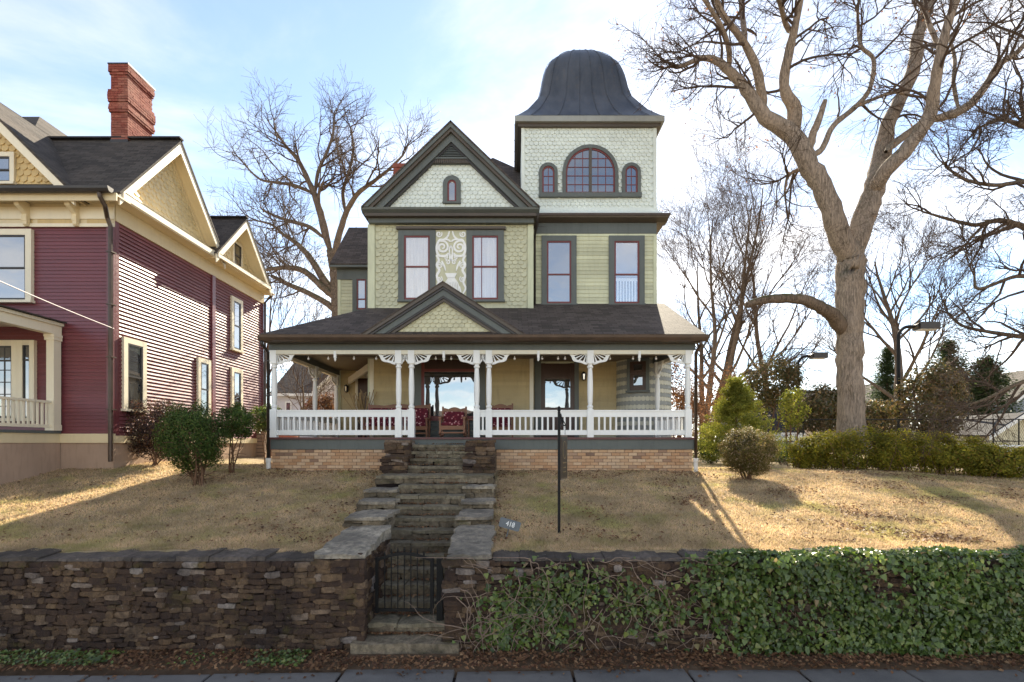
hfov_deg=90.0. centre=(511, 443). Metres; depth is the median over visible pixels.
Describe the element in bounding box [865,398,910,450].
magnolia tree
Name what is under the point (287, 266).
bare tree
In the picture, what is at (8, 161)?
window
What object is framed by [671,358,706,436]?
withered tree
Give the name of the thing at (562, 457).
hanging sign
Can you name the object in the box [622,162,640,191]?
window
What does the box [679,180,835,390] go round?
bare tree
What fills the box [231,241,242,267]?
window
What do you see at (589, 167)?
window
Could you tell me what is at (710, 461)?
shrub
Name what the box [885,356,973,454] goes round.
magnolia tree
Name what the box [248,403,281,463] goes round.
glossy shrub
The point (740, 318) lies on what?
bare tree
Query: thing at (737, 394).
golden cypress
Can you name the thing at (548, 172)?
window
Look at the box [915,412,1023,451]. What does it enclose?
cream shed
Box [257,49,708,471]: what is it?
victorian house
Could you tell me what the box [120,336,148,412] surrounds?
window
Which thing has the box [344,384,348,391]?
wall lantern
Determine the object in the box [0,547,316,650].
stone retaining wall
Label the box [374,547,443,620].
iron gate
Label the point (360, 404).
dried grass bundle
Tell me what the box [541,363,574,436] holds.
front door
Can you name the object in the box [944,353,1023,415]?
conifer
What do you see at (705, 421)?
withered tree
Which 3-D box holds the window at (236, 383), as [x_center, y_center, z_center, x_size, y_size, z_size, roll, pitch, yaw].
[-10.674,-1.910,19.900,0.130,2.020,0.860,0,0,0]
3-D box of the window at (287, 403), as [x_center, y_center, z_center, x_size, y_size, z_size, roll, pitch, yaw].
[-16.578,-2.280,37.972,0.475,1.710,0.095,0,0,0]
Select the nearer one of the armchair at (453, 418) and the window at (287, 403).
the armchair at (453, 418)
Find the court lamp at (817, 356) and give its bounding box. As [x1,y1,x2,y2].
[797,352,827,433]
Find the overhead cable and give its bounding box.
[0,281,113,328]
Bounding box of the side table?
[467,419,472,436]
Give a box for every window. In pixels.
[0,152,16,184]
[0,229,34,303]
[15,340,36,420]
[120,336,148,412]
[196,357,210,414]
[230,295,244,353]
[230,367,242,409]
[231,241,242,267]
[285,401,291,409]
[352,275,367,311]
[397,230,435,301]
[414,359,484,436]
[443,175,460,200]
[466,230,504,301]
[539,162,557,191]
[541,235,577,303]
[562,144,618,191]
[608,235,645,303]
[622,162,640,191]
[626,358,649,392]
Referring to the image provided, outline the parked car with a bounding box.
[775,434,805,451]
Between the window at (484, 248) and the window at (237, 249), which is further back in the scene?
the window at (237, 249)
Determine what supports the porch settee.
on the victorian house at (460, 247)
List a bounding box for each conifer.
[865,344,915,448]
[909,336,994,424]
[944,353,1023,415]
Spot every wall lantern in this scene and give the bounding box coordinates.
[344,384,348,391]
[581,371,585,380]
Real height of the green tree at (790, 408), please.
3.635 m
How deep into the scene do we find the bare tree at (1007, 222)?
14.82 m
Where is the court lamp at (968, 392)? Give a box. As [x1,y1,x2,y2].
[942,370,968,420]
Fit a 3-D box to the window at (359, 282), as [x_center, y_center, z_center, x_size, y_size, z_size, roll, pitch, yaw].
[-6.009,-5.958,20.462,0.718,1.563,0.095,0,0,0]
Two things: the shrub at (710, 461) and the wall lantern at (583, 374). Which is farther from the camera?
the shrub at (710, 461)
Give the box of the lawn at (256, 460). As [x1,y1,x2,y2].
[0,452,1023,556]
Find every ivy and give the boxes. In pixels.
[0,648,311,667]
[452,544,1023,659]
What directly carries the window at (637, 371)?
in the victorian house at (460, 247)
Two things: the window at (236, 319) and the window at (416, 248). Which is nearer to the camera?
the window at (416, 248)
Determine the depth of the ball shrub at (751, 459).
13.31 m
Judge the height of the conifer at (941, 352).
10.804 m
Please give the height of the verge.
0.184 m
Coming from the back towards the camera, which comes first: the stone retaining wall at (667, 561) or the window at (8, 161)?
the window at (8, 161)
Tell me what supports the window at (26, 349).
in the maroon house at (141, 251)
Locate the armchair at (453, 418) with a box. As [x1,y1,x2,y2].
[438,407,466,436]
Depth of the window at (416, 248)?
17.57 m
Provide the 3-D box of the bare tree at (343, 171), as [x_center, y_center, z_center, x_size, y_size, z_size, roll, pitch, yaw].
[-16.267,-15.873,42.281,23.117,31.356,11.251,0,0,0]
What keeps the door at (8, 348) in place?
in the maroon house at (141, 251)
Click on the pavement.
(682, 675)
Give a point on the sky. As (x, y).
(480, 64)
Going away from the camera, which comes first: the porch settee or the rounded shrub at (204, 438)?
the rounded shrub at (204, 438)
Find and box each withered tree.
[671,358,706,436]
[678,359,744,455]
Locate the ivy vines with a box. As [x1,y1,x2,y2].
[404,557,990,652]
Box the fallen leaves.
[0,443,1023,681]
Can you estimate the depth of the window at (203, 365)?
17.75 m
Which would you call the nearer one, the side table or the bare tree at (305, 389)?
the side table
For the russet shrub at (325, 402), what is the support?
on the lawn at (256, 460)
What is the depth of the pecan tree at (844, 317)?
17.13 m
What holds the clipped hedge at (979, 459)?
on the lawn at (256, 460)
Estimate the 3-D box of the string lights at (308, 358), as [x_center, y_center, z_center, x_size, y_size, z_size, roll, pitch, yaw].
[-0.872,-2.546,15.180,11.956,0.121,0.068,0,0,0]
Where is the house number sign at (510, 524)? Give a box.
[499,517,520,536]
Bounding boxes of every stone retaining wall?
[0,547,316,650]
[489,548,1023,650]
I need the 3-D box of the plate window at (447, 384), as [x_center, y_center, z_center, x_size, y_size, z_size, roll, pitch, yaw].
[-2.139,-1.548,17.535,2.453,2.703,0.130,0,0,0]
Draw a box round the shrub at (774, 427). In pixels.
[710,402,805,457]
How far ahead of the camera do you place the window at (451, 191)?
17.34 m
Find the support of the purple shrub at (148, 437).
on the lawn at (256, 460)
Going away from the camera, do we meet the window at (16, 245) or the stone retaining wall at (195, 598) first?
the stone retaining wall at (195, 598)
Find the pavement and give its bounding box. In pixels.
[0,669,1023,681]
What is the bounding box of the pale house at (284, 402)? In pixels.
[270,363,334,436]
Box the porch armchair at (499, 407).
[491,403,513,436]
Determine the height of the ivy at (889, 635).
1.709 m
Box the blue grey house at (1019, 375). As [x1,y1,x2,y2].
[960,370,1023,412]
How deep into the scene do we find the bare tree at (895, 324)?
36.29 m
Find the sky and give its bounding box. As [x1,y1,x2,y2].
[0,0,1023,437]
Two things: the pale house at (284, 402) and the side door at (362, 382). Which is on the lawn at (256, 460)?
the pale house at (284, 402)
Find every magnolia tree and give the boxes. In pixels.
[739,352,809,434]
[784,381,837,448]
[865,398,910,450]
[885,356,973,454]
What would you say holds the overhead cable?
attached to the maroon house at (141, 251)
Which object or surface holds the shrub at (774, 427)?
on the lawn at (256, 460)
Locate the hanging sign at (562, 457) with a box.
[557,406,566,531]
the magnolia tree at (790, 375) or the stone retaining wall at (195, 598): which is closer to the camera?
the stone retaining wall at (195, 598)
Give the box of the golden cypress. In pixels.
[692,372,796,460]
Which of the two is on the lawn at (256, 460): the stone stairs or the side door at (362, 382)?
the stone stairs
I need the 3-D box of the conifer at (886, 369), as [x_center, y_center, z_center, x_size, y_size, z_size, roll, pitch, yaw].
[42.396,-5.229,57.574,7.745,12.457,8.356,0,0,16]
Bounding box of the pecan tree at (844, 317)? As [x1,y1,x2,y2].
[608,0,1023,454]
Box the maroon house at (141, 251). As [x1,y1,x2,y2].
[0,62,274,484]
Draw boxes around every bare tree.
[194,66,438,316]
[210,173,344,387]
[265,279,336,436]
[657,104,876,454]
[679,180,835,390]
[787,193,1011,451]
[864,29,1023,468]
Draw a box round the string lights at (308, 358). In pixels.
[307,356,656,359]
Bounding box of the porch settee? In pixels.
[363,403,430,436]
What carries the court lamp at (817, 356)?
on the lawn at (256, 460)
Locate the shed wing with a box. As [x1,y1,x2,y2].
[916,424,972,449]
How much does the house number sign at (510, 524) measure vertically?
0.490 m
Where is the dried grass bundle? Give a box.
[342,389,376,436]
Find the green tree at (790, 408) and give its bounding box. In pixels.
[776,385,811,446]
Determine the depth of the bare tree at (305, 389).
27.76 m
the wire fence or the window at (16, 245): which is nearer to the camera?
the window at (16, 245)
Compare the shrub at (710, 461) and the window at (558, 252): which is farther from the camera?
the shrub at (710, 461)
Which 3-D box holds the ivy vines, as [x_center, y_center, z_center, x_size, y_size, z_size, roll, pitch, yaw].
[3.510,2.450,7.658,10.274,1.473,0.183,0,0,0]
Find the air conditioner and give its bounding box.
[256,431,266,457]
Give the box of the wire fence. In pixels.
[760,419,1023,451]
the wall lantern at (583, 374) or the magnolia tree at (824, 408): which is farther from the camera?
the magnolia tree at (824, 408)
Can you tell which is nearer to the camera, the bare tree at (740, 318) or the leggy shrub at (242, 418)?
the leggy shrub at (242, 418)
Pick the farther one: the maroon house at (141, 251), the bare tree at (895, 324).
the bare tree at (895, 324)
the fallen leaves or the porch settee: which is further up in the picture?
the porch settee
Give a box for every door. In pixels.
[0,340,16,420]
[358,378,367,436]
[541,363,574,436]
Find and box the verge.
[0,648,1023,677]
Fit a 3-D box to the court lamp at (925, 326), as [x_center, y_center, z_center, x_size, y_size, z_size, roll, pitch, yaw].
[21.339,-2.655,27.000,2.074,7.442,0.560,0,0,0]
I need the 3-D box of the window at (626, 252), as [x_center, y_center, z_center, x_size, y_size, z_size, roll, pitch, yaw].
[4.067,-6.129,18.138,1.323,2.484,0.145,0,0,0]
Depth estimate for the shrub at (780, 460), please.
20.89 m
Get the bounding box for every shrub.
[123,397,191,465]
[152,399,232,485]
[218,402,256,472]
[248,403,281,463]
[303,392,333,417]
[691,439,725,463]
[710,402,805,457]
[716,426,781,479]
[772,439,798,464]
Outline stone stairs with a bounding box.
[309,440,496,653]
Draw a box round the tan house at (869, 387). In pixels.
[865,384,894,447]
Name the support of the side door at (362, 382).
in the victorian house at (460, 247)
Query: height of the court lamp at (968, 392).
6.045 m
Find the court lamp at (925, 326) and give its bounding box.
[897,322,940,439]
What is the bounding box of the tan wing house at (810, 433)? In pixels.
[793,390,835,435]
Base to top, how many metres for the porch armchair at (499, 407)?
1.158 m
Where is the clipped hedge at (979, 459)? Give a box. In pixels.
[778,423,1023,478]

